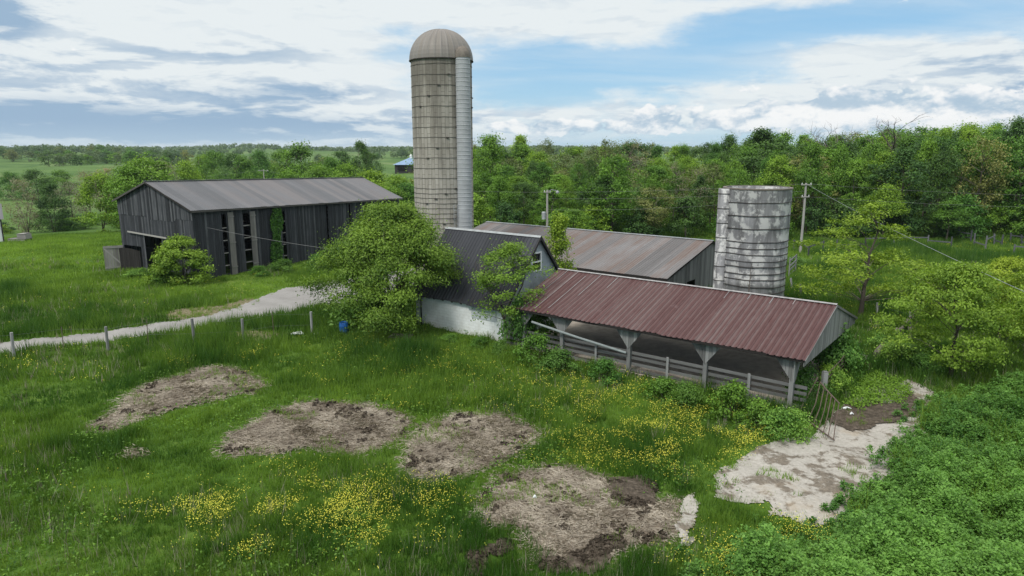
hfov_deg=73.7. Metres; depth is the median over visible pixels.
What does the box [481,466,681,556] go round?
straw patch
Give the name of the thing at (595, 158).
forest tree
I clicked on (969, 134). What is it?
forest tree
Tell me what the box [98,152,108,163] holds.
distant tree
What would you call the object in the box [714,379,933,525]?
concrete pad
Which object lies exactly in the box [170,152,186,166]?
distant tree
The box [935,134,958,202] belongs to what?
forest tree
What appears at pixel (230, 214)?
vent door
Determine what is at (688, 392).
shrub
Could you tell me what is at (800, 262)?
shrub
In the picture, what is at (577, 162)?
forest tree
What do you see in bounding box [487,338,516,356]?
shrub
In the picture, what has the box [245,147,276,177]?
valley tree
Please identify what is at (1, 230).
white shed
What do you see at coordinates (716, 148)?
forest tree
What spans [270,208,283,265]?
ivy vine
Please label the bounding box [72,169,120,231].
valley tree
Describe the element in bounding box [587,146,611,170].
forest tree
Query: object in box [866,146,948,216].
forest tree
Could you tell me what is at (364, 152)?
valley tree
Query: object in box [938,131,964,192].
forest tree
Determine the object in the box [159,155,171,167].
distant tree
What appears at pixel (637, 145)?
forest tree
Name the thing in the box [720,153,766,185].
forest tree
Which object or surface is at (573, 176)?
forest tree
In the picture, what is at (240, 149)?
woodland
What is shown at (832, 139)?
forest tree
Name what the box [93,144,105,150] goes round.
distant tree
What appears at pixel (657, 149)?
forest tree
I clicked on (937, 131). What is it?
forest tree
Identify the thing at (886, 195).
forest tree
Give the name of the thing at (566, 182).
forest tree
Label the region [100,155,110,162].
distant tree
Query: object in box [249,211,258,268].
vent door
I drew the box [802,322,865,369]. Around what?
shrub
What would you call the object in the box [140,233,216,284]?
shrub tree
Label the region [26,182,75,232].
valley tree
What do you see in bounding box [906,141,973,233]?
forest tree
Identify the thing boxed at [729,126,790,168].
forest tree
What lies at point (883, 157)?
forest tree
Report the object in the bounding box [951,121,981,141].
forest tree
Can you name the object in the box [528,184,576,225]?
forest tree
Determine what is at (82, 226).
edge shrub
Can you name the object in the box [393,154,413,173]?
blue roofed building
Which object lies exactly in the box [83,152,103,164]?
distant tree
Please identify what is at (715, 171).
forest tree
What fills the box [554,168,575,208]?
forest tree
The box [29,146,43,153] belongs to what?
distant tree
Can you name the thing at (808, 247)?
plank fence
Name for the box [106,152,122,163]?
distant tree
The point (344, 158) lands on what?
valley tree
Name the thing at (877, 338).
shrub
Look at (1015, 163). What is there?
forest tree
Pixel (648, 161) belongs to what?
forest tree
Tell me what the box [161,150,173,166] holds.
distant tree
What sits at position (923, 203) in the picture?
overhead wire
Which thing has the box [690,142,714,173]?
forest tree
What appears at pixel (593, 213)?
edge shrub
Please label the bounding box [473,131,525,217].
forest tree
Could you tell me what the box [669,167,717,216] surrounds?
forest tree
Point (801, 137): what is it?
forest tree
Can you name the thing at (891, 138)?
forest tree
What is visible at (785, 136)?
forest tree
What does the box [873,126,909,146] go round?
forest tree
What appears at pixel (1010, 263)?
honey locust
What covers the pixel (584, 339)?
metal pipe
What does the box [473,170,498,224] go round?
forest tree
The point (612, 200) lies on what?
forest tree
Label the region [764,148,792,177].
forest tree
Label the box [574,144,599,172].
forest tree
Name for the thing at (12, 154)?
distant tree
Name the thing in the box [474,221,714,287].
long shed
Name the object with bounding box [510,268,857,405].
open shed
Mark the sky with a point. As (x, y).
(162, 73)
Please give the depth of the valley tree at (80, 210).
149.07 m
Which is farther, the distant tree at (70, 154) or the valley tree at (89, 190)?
the distant tree at (70, 154)
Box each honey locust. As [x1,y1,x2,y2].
[788,203,968,315]
[869,259,1023,377]
[885,259,943,301]
[938,255,1023,338]
[987,269,1023,342]
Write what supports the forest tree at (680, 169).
on the ground at (22, 164)
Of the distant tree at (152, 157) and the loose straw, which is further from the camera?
the distant tree at (152, 157)
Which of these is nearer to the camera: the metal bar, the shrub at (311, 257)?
the metal bar
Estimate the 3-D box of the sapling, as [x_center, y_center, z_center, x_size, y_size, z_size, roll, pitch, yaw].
[3.319,-1.338,47.825,3.091,8.071,3.048,-8,14,-34]
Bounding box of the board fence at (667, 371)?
[501,325,806,406]
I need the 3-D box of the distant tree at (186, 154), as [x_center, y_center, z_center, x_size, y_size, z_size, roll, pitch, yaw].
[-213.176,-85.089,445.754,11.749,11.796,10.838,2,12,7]
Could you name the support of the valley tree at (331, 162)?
on the ground at (22, 164)
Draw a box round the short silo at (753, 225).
[713,185,793,296]
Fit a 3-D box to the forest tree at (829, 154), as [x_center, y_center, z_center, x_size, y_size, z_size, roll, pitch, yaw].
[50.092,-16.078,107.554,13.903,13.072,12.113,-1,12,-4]
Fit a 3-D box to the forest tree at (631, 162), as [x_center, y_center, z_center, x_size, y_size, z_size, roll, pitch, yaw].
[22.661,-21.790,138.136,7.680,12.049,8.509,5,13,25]
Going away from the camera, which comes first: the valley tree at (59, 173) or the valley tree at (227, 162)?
the valley tree at (227, 162)
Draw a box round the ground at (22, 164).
[0,148,1023,575]
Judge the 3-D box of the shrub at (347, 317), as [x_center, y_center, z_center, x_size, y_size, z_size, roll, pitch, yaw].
[-9.730,1.085,45.913,5.872,4.609,5.187,-4,12,-18]
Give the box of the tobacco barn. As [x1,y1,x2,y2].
[103,177,402,278]
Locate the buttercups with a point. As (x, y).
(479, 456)
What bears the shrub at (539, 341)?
on the ground at (22, 164)
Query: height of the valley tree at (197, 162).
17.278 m
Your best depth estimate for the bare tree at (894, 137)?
116.91 m
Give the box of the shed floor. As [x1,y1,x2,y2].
[507,321,825,404]
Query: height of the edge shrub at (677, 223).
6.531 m
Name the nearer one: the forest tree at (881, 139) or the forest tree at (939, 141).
the forest tree at (939, 141)
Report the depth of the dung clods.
22.58 m
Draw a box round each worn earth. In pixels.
[137,298,252,319]
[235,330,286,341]
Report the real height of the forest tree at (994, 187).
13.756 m
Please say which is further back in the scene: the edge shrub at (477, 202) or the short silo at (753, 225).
the edge shrub at (477, 202)
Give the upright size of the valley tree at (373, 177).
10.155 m
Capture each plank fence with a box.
[788,254,796,275]
[793,235,952,256]
[957,228,1023,248]
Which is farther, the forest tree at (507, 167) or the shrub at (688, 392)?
the forest tree at (507, 167)
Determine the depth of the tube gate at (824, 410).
29.72 m
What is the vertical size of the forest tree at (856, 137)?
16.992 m
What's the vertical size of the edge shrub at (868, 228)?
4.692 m
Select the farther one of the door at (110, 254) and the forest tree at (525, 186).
the forest tree at (525, 186)
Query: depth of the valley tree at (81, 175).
187.83 m
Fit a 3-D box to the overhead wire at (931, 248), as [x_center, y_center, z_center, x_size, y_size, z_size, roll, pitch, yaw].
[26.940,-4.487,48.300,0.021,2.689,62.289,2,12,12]
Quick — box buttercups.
[3,234,1020,575]
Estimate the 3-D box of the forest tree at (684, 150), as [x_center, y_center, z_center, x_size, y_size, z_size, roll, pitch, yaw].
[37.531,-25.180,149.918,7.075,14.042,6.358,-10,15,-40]
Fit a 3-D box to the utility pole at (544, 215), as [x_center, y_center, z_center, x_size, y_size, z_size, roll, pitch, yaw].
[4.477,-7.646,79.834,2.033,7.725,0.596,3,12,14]
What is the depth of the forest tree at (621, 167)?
123.61 m
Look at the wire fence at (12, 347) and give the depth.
41.94 m
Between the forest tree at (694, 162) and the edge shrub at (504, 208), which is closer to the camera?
the edge shrub at (504, 208)
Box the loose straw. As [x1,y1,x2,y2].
[79,364,701,573]
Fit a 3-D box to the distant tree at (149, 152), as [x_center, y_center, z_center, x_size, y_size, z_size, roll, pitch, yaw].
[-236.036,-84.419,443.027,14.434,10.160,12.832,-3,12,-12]
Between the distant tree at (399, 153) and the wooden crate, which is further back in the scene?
the distant tree at (399, 153)
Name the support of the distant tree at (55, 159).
on the ground at (22, 164)
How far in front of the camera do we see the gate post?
32.59 m
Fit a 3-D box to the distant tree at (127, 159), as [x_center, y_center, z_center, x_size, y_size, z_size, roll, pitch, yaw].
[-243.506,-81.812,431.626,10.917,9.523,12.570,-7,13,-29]
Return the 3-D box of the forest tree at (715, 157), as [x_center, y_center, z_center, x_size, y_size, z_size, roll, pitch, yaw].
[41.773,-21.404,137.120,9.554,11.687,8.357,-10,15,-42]
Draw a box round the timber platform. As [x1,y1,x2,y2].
[8,237,32,240]
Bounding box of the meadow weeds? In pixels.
[0,263,1023,575]
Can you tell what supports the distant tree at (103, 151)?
on the ground at (22, 164)
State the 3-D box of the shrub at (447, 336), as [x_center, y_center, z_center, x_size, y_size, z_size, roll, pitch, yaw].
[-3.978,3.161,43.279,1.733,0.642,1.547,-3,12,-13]
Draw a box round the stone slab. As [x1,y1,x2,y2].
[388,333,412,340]
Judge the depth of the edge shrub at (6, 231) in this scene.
138.79 m
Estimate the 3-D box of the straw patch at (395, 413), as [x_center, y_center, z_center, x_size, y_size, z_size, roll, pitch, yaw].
[-8.185,6.041,30.194,7.420,0.280,6.020,0,12,0]
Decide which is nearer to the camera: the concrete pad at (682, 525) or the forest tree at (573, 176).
the concrete pad at (682, 525)
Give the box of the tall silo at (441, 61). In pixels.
[409,29,473,269]
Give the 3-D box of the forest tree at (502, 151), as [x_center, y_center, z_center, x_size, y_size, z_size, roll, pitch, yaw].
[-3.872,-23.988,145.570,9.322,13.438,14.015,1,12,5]
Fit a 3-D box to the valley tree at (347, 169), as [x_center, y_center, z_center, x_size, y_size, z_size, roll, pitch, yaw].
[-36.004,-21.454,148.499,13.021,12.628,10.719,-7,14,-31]
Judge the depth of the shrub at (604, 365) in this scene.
35.56 m
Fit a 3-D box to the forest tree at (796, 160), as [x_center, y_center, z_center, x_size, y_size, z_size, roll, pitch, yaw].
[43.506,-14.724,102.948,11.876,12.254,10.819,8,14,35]
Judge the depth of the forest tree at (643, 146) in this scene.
144.40 m
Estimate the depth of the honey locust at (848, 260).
48.09 m
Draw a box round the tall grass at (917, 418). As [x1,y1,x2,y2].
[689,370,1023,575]
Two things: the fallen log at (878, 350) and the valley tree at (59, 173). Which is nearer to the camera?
the fallen log at (878, 350)
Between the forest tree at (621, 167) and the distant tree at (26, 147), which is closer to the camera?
the forest tree at (621, 167)
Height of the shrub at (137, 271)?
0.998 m
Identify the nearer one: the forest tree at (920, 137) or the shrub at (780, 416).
the shrub at (780, 416)
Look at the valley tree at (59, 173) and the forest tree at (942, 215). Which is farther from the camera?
the valley tree at (59, 173)
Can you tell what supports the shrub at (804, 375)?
on the ground at (22, 164)
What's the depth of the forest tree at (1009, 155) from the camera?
109.76 m
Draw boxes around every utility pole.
[542,189,558,225]
[799,183,811,251]
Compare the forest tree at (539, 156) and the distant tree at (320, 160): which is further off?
the distant tree at (320, 160)
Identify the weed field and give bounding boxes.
[673,368,1023,575]
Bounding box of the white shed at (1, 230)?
[0,203,4,241]
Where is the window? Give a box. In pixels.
[531,251,541,272]
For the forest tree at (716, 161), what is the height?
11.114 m
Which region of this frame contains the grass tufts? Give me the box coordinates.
[125,297,925,543]
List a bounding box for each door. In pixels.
[103,245,122,270]
[119,248,141,269]
[227,212,237,274]
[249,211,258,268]
[398,166,405,170]
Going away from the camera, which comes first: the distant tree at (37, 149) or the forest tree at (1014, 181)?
the forest tree at (1014, 181)
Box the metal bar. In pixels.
[801,377,817,408]
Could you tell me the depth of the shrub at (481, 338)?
41.45 m
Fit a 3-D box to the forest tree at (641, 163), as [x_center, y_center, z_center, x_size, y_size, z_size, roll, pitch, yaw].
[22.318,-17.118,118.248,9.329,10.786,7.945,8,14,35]
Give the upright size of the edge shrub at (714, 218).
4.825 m
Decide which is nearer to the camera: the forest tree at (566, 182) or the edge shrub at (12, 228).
the forest tree at (566, 182)
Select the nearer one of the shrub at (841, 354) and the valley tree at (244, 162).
the shrub at (841, 354)
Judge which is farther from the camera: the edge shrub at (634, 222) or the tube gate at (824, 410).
the edge shrub at (634, 222)
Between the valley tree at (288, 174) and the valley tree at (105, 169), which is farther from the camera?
the valley tree at (105, 169)
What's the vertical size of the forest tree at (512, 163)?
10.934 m
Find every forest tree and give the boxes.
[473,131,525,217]
[473,165,493,207]
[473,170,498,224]
[480,146,512,172]
[482,173,519,220]
[487,166,513,218]
[492,157,527,176]
[497,173,541,221]
[499,142,545,203]
[500,163,516,180]
[504,140,529,199]
[509,134,531,172]
[509,179,541,223]
[522,149,558,192]
[524,158,545,214]
[525,161,555,213]
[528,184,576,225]
[534,137,555,170]
[538,152,589,195]
[540,172,580,216]
[543,151,557,185]
[551,143,596,186]
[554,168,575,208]
[554,174,581,210]
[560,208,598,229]
[564,156,587,194]
[566,163,589,208]
[569,177,624,230]
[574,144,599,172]
[575,147,606,201]
[575,150,642,231]
[580,159,600,199]
[584,136,628,207]
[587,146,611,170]
[593,178,632,212]
[604,139,653,193]
[606,139,653,201]
[612,155,628,179]
[619,151,639,196]
[626,163,685,210]
[627,158,654,200]
[627,184,678,234]
[628,169,651,221]
[629,155,671,186]
[632,142,670,177]
[636,171,669,222]
[641,157,673,192]
[649,144,672,174]
[660,160,690,219]
[663,161,691,214]
[664,145,691,193]
[666,154,712,198]
[669,141,693,166]
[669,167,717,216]
[675,155,696,211]
[686,175,716,228]
[687,161,727,224]
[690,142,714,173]
[690,158,729,219]
[700,139,724,173]
[707,152,731,203]
[712,163,757,201]
[713,157,750,200]
[714,152,730,182]
[717,132,739,158]
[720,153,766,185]
[725,143,749,162]
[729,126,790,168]
[730,143,763,174]
[748,149,823,206]
[750,150,807,213]
[755,155,778,185]
[760,129,800,151]
[762,136,792,155]
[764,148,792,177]
[766,140,800,159]
[771,152,841,224]
[789,131,813,151]
[789,140,837,213]
[791,145,865,205]
[792,137,835,232]
[796,139,830,204]
[808,140,879,207]
[822,138,854,223]
[823,130,853,200]
[831,158,876,231]
[844,130,875,143]
[849,132,878,208]
[850,136,890,206]
[852,150,916,206]
[854,146,946,230]
[860,181,913,233]
[866,140,886,182]
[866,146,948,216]
[870,123,911,138]
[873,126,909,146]
[876,135,893,159]
[884,130,920,193]
[889,131,914,186]
[896,132,962,215]
[896,133,927,182]
[903,123,945,138]
[904,131,953,218]
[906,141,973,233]
[918,128,952,204]
[919,138,995,216]
[926,199,975,238]
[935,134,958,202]
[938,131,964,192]
[940,124,956,136]
[943,140,1001,204]
[946,133,1022,227]
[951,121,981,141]
[952,120,984,134]
[954,133,1001,197]
[956,126,980,191]
[968,143,1023,228]
[970,128,1023,223]
[974,122,1008,142]
[976,123,1009,200]
[989,121,1006,129]
[993,114,1023,209]
[995,136,1019,213]
[1003,159,1023,204]
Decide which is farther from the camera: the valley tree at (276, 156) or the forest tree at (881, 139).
the valley tree at (276, 156)
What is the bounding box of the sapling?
[543,210,578,269]
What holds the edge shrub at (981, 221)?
on the ground at (22, 164)
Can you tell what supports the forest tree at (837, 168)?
on the ground at (22, 164)
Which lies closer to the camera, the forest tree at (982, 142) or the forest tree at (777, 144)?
the forest tree at (982, 142)
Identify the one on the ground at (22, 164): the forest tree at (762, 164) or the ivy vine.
the forest tree at (762, 164)
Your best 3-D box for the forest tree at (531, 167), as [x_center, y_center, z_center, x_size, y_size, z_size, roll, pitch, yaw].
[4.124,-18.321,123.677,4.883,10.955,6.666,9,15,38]
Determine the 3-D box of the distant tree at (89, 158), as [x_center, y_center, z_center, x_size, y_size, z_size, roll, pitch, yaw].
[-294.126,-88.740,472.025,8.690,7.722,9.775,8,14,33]
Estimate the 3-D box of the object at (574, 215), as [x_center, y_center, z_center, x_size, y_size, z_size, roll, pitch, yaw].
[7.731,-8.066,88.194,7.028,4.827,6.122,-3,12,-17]
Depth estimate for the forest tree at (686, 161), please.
124.99 m
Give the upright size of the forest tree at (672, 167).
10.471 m
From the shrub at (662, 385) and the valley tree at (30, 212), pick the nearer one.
the shrub at (662, 385)
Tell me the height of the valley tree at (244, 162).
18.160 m
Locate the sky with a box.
[0,0,1023,148]
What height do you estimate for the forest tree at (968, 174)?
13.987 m
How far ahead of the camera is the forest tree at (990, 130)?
147.87 m
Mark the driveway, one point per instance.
(286, 297)
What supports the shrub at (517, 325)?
on the ground at (22, 164)
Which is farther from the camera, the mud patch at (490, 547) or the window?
the window
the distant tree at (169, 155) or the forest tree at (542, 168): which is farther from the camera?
the distant tree at (169, 155)
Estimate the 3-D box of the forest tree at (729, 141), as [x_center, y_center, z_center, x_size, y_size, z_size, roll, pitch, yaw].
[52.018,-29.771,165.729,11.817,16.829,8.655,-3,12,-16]
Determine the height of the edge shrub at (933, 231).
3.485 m
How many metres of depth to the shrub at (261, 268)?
65.59 m
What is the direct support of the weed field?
on the ground at (22, 164)
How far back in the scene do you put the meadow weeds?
25.09 m
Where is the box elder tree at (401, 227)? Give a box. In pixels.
[290,198,468,336]
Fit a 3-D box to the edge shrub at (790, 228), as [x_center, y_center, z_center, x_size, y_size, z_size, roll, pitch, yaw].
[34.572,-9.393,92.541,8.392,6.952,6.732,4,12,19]
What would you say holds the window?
in the milk house
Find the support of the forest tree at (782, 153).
on the ground at (22, 164)
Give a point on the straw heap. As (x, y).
(135, 452)
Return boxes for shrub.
[2,222,16,230]
[2,224,16,233]
[36,214,56,227]
[47,212,89,223]
[48,216,99,230]
[50,219,80,230]
[115,267,151,277]
[149,272,180,285]
[248,265,269,276]
[265,259,295,271]
[307,252,323,267]
[323,272,405,332]
[375,288,418,327]
[438,332,458,342]
[468,334,491,349]
[473,193,497,227]
[487,200,526,223]
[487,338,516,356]
[494,290,541,344]
[506,330,562,365]
[529,214,573,227]
[530,314,559,343]
[533,347,584,376]
[570,203,616,231]
[583,355,629,386]
[619,204,665,234]
[641,376,684,406]
[661,380,706,410]
[665,194,711,236]
[699,377,761,423]
[706,212,716,232]
[727,394,783,432]
[754,403,823,444]
[779,362,835,403]
[787,255,811,267]
[789,209,800,236]
[793,196,836,235]
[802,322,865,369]
[814,361,853,394]
[815,329,874,378]
[817,199,867,236]
[846,209,891,235]
[866,331,904,347]
[872,336,940,368]
[885,196,928,233]
[902,351,945,375]
[917,214,961,237]
[928,191,995,240]
[976,204,1015,234]
[996,202,1023,238]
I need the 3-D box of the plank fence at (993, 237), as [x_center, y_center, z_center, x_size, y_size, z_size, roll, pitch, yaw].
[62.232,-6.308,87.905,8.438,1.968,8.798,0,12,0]
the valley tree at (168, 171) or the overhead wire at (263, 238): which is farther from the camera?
the valley tree at (168, 171)
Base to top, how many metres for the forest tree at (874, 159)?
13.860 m
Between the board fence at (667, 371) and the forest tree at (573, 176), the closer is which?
the board fence at (667, 371)
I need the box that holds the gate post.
[820,371,828,399]
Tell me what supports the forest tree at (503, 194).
on the ground at (22, 164)
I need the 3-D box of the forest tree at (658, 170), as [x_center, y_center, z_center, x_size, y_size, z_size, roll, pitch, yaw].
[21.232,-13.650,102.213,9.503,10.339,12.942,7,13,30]
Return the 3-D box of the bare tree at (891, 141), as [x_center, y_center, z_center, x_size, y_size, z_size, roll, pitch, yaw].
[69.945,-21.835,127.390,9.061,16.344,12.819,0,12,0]
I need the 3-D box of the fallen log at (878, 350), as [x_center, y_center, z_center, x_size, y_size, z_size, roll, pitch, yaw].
[22.600,3.138,41.229,0.528,1.137,4.700,9,15,38]
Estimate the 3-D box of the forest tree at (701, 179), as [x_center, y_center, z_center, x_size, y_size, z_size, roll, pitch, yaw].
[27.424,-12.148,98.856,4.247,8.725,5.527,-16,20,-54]
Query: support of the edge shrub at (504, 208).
on the ground at (22, 164)
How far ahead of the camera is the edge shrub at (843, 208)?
92.33 m
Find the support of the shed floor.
on the ground at (22, 164)
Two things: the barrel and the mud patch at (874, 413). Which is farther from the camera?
the barrel
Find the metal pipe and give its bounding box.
[531,321,626,353]
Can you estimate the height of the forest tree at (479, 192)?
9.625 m
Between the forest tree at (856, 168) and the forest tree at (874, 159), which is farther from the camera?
the forest tree at (874, 159)
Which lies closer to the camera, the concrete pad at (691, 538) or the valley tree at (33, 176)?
the concrete pad at (691, 538)
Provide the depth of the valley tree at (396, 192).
96.91 m
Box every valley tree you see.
[0,170,28,199]
[0,175,44,232]
[2,167,63,202]
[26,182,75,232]
[33,169,79,194]
[48,179,90,222]
[71,169,100,211]
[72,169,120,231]
[88,160,153,225]
[89,165,115,208]
[114,152,183,202]
[144,155,180,180]
[172,156,206,180]
[191,152,219,179]
[194,148,231,179]
[220,150,251,178]
[225,153,269,179]
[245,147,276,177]
[260,148,293,177]
[266,166,306,178]
[274,139,324,178]
[299,161,338,178]
[303,154,341,177]
[329,150,355,173]
[331,161,361,177]
[348,138,374,181]
[351,168,404,202]
[359,152,385,181]
[379,170,413,205]
[384,185,413,206]
[393,182,414,208]
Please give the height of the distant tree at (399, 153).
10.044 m
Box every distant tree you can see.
[0,147,7,157]
[2,149,18,160]
[4,149,18,159]
[16,151,36,160]
[20,145,30,154]
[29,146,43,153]
[38,148,56,165]
[50,154,67,165]
[57,156,67,165]
[60,150,75,164]
[63,152,78,164]
[67,153,85,165]
[80,154,95,163]
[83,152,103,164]
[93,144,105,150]
[98,150,116,161]
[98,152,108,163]
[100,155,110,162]
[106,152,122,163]
[112,153,122,165]
[119,154,133,164]
[121,150,138,165]
[141,150,156,161]
[142,148,161,158]
[147,152,158,161]
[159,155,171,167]
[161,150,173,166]
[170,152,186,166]
[179,148,193,163]
[212,161,225,177]
[311,156,325,166]
[312,154,322,160]
[396,149,408,157]
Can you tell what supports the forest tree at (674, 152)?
on the ground at (22, 164)
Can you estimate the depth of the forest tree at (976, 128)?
162.01 m
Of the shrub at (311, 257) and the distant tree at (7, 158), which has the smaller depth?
the shrub at (311, 257)
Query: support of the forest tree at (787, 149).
on the ground at (22, 164)
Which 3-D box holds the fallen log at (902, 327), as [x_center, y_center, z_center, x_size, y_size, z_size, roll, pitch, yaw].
[26.192,2.139,45.267,0.562,1.264,6.055,10,15,41]
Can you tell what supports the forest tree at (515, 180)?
on the ground at (22, 164)
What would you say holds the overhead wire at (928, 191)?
attached to the utility pole at (803, 219)
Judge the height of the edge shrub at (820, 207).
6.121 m
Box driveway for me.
[0,268,415,352]
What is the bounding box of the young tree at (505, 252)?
[466,238,557,340]
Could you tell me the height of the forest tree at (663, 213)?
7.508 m
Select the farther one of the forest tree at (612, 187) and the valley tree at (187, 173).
the valley tree at (187, 173)
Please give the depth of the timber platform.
97.97 m
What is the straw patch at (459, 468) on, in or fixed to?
on the ground at (22, 164)
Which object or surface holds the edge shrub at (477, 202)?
on the ground at (22, 164)
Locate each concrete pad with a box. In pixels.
[674,493,699,536]
[681,536,694,545]
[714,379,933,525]
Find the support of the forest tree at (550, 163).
on the ground at (22, 164)
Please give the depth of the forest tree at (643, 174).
109.43 m
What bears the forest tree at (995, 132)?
on the ground at (22, 164)
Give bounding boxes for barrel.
[339,321,348,333]
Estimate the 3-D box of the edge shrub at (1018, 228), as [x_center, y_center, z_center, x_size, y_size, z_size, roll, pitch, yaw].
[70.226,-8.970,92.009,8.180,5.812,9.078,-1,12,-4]
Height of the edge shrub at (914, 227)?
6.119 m
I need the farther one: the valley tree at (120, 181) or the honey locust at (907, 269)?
the valley tree at (120, 181)
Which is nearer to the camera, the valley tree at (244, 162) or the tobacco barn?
the tobacco barn
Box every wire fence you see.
[6,311,312,356]
[790,278,911,323]
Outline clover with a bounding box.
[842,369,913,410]
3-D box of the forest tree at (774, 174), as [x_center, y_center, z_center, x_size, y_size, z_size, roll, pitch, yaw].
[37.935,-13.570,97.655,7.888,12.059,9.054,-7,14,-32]
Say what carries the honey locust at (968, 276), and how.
on the ground at (22, 164)
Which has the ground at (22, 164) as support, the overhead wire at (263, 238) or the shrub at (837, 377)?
the shrub at (837, 377)
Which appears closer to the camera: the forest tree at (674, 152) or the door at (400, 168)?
the forest tree at (674, 152)
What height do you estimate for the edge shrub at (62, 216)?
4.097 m
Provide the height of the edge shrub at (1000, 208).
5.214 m
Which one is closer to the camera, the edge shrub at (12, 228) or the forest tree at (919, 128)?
the edge shrub at (12, 228)
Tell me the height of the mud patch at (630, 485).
0.196 m
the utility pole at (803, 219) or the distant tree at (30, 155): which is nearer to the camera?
the utility pole at (803, 219)
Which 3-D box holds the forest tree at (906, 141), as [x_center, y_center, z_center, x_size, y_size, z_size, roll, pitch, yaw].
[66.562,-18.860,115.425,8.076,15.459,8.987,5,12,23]
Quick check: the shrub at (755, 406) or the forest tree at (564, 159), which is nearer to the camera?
the shrub at (755, 406)
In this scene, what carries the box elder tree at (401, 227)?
on the ground at (22, 164)
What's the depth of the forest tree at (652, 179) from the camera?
97.14 m
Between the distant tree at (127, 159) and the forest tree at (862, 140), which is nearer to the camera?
the forest tree at (862, 140)
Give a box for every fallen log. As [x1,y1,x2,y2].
[874,343,884,356]
[895,310,915,332]
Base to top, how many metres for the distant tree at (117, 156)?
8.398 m
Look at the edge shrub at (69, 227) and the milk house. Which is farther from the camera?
the edge shrub at (69, 227)
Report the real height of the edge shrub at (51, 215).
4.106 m
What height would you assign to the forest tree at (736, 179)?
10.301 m
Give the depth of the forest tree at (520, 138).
160.40 m
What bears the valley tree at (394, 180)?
on the ground at (22, 164)
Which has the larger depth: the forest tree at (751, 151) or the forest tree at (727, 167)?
the forest tree at (751, 151)
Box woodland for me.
[0,143,796,158]
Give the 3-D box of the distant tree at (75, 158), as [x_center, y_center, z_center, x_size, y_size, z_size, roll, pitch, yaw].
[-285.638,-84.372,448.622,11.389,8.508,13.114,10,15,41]
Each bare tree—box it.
[803,121,865,214]
[865,114,932,219]
[876,127,925,180]
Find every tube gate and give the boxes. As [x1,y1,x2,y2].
[808,382,839,440]
[828,352,851,389]
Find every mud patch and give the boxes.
[470,543,495,551]
[534,545,627,573]
[604,475,658,502]
[825,392,918,430]
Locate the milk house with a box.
[412,227,558,341]
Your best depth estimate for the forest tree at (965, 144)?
100.71 m
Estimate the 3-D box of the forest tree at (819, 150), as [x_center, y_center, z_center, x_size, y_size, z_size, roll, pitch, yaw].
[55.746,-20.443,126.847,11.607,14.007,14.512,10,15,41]
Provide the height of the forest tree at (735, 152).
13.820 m
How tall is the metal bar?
1.338 m
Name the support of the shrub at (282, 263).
on the ground at (22, 164)
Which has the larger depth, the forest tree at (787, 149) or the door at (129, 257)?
the forest tree at (787, 149)
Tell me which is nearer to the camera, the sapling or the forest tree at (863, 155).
the sapling
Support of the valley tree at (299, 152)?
on the ground at (22, 164)
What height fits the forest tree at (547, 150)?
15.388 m
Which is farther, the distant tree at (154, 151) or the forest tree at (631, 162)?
the distant tree at (154, 151)
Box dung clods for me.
[96,371,668,575]
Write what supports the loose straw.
on the ground at (22, 164)
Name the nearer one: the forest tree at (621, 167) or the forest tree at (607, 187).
the forest tree at (607, 187)
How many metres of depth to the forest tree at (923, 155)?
100.88 m
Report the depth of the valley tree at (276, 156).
253.60 m
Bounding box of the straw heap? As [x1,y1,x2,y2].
[116,444,152,458]
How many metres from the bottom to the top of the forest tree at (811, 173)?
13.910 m
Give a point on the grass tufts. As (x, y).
(193, 310)
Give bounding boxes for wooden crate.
[17,233,31,238]
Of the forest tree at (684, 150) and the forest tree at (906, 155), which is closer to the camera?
the forest tree at (906, 155)
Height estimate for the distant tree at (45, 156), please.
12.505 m
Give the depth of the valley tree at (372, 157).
225.88 m
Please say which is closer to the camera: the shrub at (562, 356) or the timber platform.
the shrub at (562, 356)
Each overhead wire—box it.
[206,227,326,248]
[807,184,1023,291]
[816,184,1006,194]
[818,197,1010,206]
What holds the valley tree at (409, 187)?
on the ground at (22, 164)
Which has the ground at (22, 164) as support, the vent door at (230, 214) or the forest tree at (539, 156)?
the forest tree at (539, 156)
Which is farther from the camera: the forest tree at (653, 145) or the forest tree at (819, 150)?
the forest tree at (653, 145)
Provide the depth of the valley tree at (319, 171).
137.29 m
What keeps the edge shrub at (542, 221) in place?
on the ground at (22, 164)
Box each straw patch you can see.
[90,366,264,430]
[221,402,410,454]
[406,414,537,477]
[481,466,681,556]
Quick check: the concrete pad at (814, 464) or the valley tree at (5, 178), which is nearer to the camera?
the concrete pad at (814, 464)
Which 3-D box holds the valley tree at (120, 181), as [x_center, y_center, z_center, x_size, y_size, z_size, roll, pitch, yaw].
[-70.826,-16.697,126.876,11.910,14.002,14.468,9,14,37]

